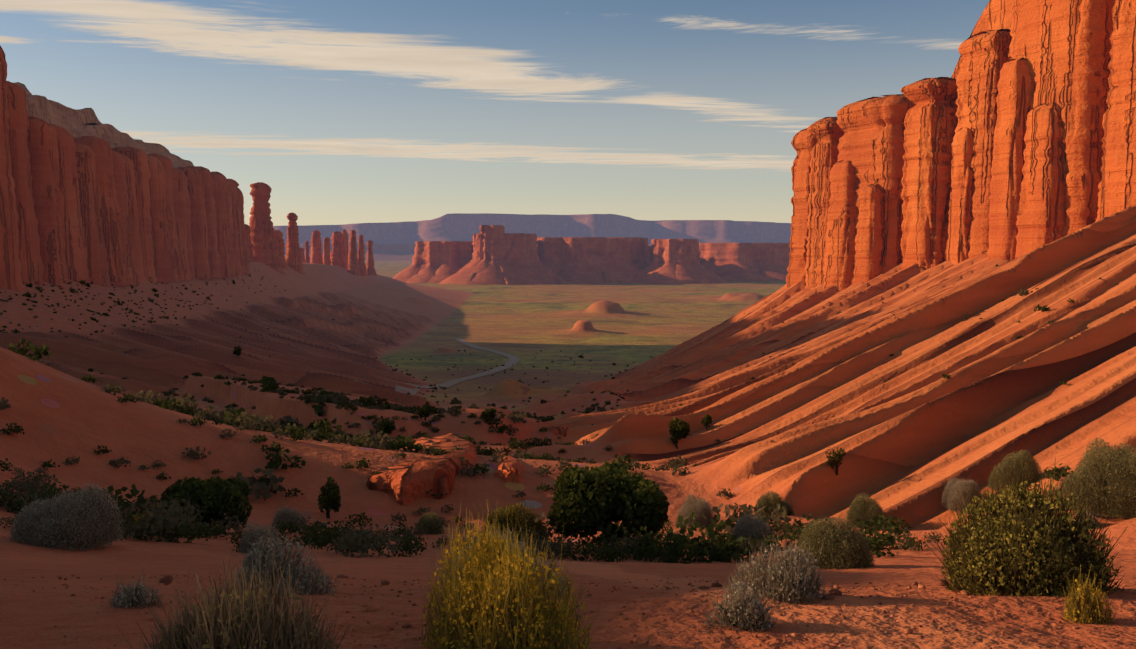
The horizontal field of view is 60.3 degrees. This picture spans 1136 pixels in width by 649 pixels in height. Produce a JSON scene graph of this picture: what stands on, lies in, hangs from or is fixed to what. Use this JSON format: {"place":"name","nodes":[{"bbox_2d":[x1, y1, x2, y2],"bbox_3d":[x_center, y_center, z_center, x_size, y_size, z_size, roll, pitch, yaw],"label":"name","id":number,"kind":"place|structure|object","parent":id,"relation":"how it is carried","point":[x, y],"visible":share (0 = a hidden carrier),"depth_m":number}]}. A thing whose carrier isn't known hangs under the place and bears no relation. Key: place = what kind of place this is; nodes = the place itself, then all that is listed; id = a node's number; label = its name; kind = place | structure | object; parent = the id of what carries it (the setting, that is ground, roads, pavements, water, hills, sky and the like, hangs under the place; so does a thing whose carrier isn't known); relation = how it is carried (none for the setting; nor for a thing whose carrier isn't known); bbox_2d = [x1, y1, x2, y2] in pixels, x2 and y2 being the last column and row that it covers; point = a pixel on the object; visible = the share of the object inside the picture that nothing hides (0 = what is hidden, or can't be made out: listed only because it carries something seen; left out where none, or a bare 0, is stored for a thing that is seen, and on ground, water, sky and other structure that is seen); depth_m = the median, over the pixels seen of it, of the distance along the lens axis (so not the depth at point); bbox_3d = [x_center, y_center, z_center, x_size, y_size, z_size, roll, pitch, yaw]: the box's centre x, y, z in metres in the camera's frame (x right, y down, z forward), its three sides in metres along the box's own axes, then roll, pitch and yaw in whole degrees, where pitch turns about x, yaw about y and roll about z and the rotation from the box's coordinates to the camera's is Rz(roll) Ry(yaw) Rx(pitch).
{"place":"outdoors","nodes":[
{"label":"outdoors","id":0,"kind":"place"},
{"bbox_2d":[0,46,249,290],"bbox_3d":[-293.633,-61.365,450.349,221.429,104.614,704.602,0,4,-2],"label":"cliff","id":1,"kind":"structure","parent":0,"point":[98,211],"depth_m":449.57},
{"bbox_2d":[15,82,193,167],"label":"rocky slope","id":2,"kind":"structure","parent":1,"relation":"on","point":[74,123],"depth_m":505.44},
{"bbox_2d":[355,338,519,394],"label":"valley road","id":3,"kind":"structure","parent":0,"point":[512,361],"depth_m":467.02},
{"bbox_2d":[0,0,989,225],"label":"sky","id":4,"kind":"structure","parent":0,"point":[350,111]},
{"bbox_2d":[273,213,791,260],"bbox_3d":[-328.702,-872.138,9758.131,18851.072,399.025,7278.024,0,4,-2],"label":"mesa","id":5,"kind":"structure","parent":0,"point":[394,240],"depth_m":8930.28},
{"bbox_2d":[0,205,1135,648],"bbox_3d":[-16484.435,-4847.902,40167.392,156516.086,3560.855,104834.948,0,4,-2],"label":"ground","id":6,"kind":"structure","parent":0,"point":[916,433],"depth_m":64.62},
{"bbox_2d":[4,481,127,550],"bbox_3d":[-11.357,4.401,22.007,2.420,1.704,2.700,0,4,-2],"label":"sage shrub","id":7,"kind":"object","parent":6,"relation":"on","point":[82,519],"visible":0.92,"depth_m":21.83},
{"bbox_2d":[106,567,165,608],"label":"sage shrub","id":8,"kind":"object","parent":6,"relation":"on","point":[129,597],"visible":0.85,"depth_m":7.35},
{"bbox_2d":[129,507,158,522],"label":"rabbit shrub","id":9,"kind":"object","parent":6,"relation":"on","point":[136,519],"visible":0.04,"depth_m":28.07},
{"bbox_2d":[117,518,353,648],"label":"grass clump","id":10,"kind":"object","parent":6,"relation":"on","point":[274,625],"visible":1,"depth_m":4.81},
{"bbox_2d":[237,522,281,552],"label":"sage shrub","id":11,"kind":"object","parent":6,"relation":"on","point":[252,538],"visible":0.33,"depth_m":23.82},
{"bbox_2d":[227,179,305,274],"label":"rock spires","id":12,"kind":"object","parent":6,"relation":"on","point":[265,243],"visible":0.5,"depth_m":930.46},
{"bbox_2d":[227,525,343,595],"bbox_3d":[-2.469,2.159,8.532,0.872,0.824,1.084,-4,6,-42],"label":"sage shrub","id":13,"kind":"object","parent":6,"relation":"on","point":[262,559],"visible":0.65,"depth_m":8.52},
{"bbox_2d":[270,503,307,529],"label":"sage shrub","id":14,"kind":"object","parent":6,"relation":"on","point":[286,514],"visible":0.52,"depth_m":39.98},
{"bbox_2d":[300,229,376,275],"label":"rock spires","id":15,"kind":"object","parent":6,"relation":"on","point":[341,255],"visible":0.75,"depth_m":1482.01},
{"bbox_2d":[415,511,443,534],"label":"shrub","id":16,"kind":"object","parent":6,"relation":"on","point":[429,522],"visible":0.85,"depth_m":41.99},
{"bbox_2d":[366,425,568,504],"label":"boulders","id":17,"kind":"object","parent":6,"relation":"on","point":[406,483],"visible":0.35,"depth_m":52.06},
{"bbox_2d":[159,346,845,544],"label":"juniper trees","id":18,"kind":"object","parent":6,"relation":"on","point":[616,491],"visible":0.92,"depth_m":30.93},
{"bbox_2d":[490,524,514,541],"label":"sage shrub","id":19,"kind":"object","parent":6,"relation":"on","point":[506,533],"visible":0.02,"depth_m":22.01},
{"bbox_2d":[428,524,589,596],"bbox_3d":[-0.583,2.156,8.588,1.080,0.858,1.369,-3,5,-33],"label":"sage shrub","id":20,"kind":"object","parent":6,"relation":"on","point":[521,545],"visible":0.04,"depth_m":8.62},
{"bbox_2d":[421,499,601,648],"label":"rabbitbrush","id":21,"kind":"object","parent":6,"relation":"on","point":[498,603],"visible":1,"depth_m":5.99},
{"bbox_2d":[479,499,552,544],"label":"olive shrub","id":22,"kind":"object","parent":6,"relation":"on","point":[513,517],"visible":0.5,"depth_m":35.02},
{"bbox_2d":[0,264,1124,563],"bbox_3d":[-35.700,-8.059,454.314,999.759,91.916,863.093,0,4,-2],"label":"scattered shrubs","id":23,"kind":"object","parent":6,"relation":"on","point":[176,524],"visible":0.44,"depth_m":40.85},
{"bbox_2d":[3,540,1135,648],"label":"rocks","id":24,"kind":"object","parent":6,"relation":"on","point":[166,580],"visible":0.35,"depth_m":8.29},
{"bbox_2d":[392,225,789,284],"bbox_3d":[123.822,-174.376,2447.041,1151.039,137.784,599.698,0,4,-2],"label":"buttes","id":25,"kind":"object","parent":6,"relation":"on","point":[492,255],"visible":0.94,"depth_m":2338.11},
{"bbox_2d":[673,493,718,526],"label":"sage shrub","id":26,"kind":"object","parent":6,"relation":"on","point":[700,507],"visible":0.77,"depth_m":46.03},
{"bbox_2d":[698,575,778,633],"bbox_3d":[1.272,2.046,7.029,0.528,0.590,0.522,4,6,44],"label":"sage shrub","id":27,"kind":"object","parent":6,"relation":"on","point":[744,613],"visible":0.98,"depth_m":6.98},
{"bbox_2d":[726,508,772,547],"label":"sage shrub","id":28,"kind":"object","parent":6,"relation":"on","point":[754,527],"visible":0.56,"depth_m":31.52},
{"bbox_2d":[754,490,793,515],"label":"shrub","id":29,"kind":"object","parent":6,"relation":"on","point":[766,501],"visible":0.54,"depth_m":48.69},
{"bbox_2d":[721,534,831,604],"bbox_3d":[1.764,2.093,8.149,0.814,0.704,0.832,-4,6,-39],"label":"sage shrub","id":30,"kind":"object","parent":6,"relation":"on","point":[788,577],"visible":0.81,"depth_m":8.02},
{"bbox_2d":[796,509,876,568],"bbox_3d":[6.008,4.893,22.131,1.762,1.622,1.887,0,4,-2],"label":"shrub","id":31,"kind":"object","parent":6,"relation":"on","point":[840,550],"visible":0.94,"depth_m":21.74},
{"bbox_2d":[845,492,886,528],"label":"shrub","id":32,"kind":"object","parent":6,"relation":"on","point":[864,510],"visible":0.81,"depth_m":44.66},
{"bbox_2d":[941,476,983,512],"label":"sage shrub","id":33,"kind":"object","parent":6,"relation":"on","point":[953,495],"visible":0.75,"depth_m":45.33},
{"bbox_2d":[986,450,1044,491],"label":"shrub","id":34,"kind":"object","parent":6,"relation":"on","point":[1005,469],"visible":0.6,"depth_m":43.93},
{"bbox_2d":[926,442,1127,597],"bbox_3d":[4.213,2.023,9.016,1.833,1.439,1.950,0,4,-2],"label":"olive shrub","id":35,"kind":"object","parent":6,"relation":"on","point":[1018,542],"visible":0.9,"depth_m":8.64},
{"bbox_2d":[1073,511,1100,527],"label":"sage shrub","id":36,"kind":"object","parent":6,"relation":"on","point":[1088,520],"visible":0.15,"depth_m":32.87},
{"bbox_2d":[1060,563,1117,623],"bbox_3d":[3.849,2.092,7.240,0.384,0.628,0.326,3,6,38],"label":"rabbitbrush","id":37,"kind":"object","parent":6,"relation":"on","point":[1081,606],"visible":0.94,"depth_m":7.21},
{"bbox_2d":[1055,435,1135,518],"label":"shrub","id":38,"kind":"object","parent":6,"relation":"on","point":[1108,484],"visible":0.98,"depth_m":33.74},
{"bbox_2d":[786,0,1135,290],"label":"cliff","id":39,"kind":"structure","parent":0,"point":[1013,137],"depth_m":301.87}
]}

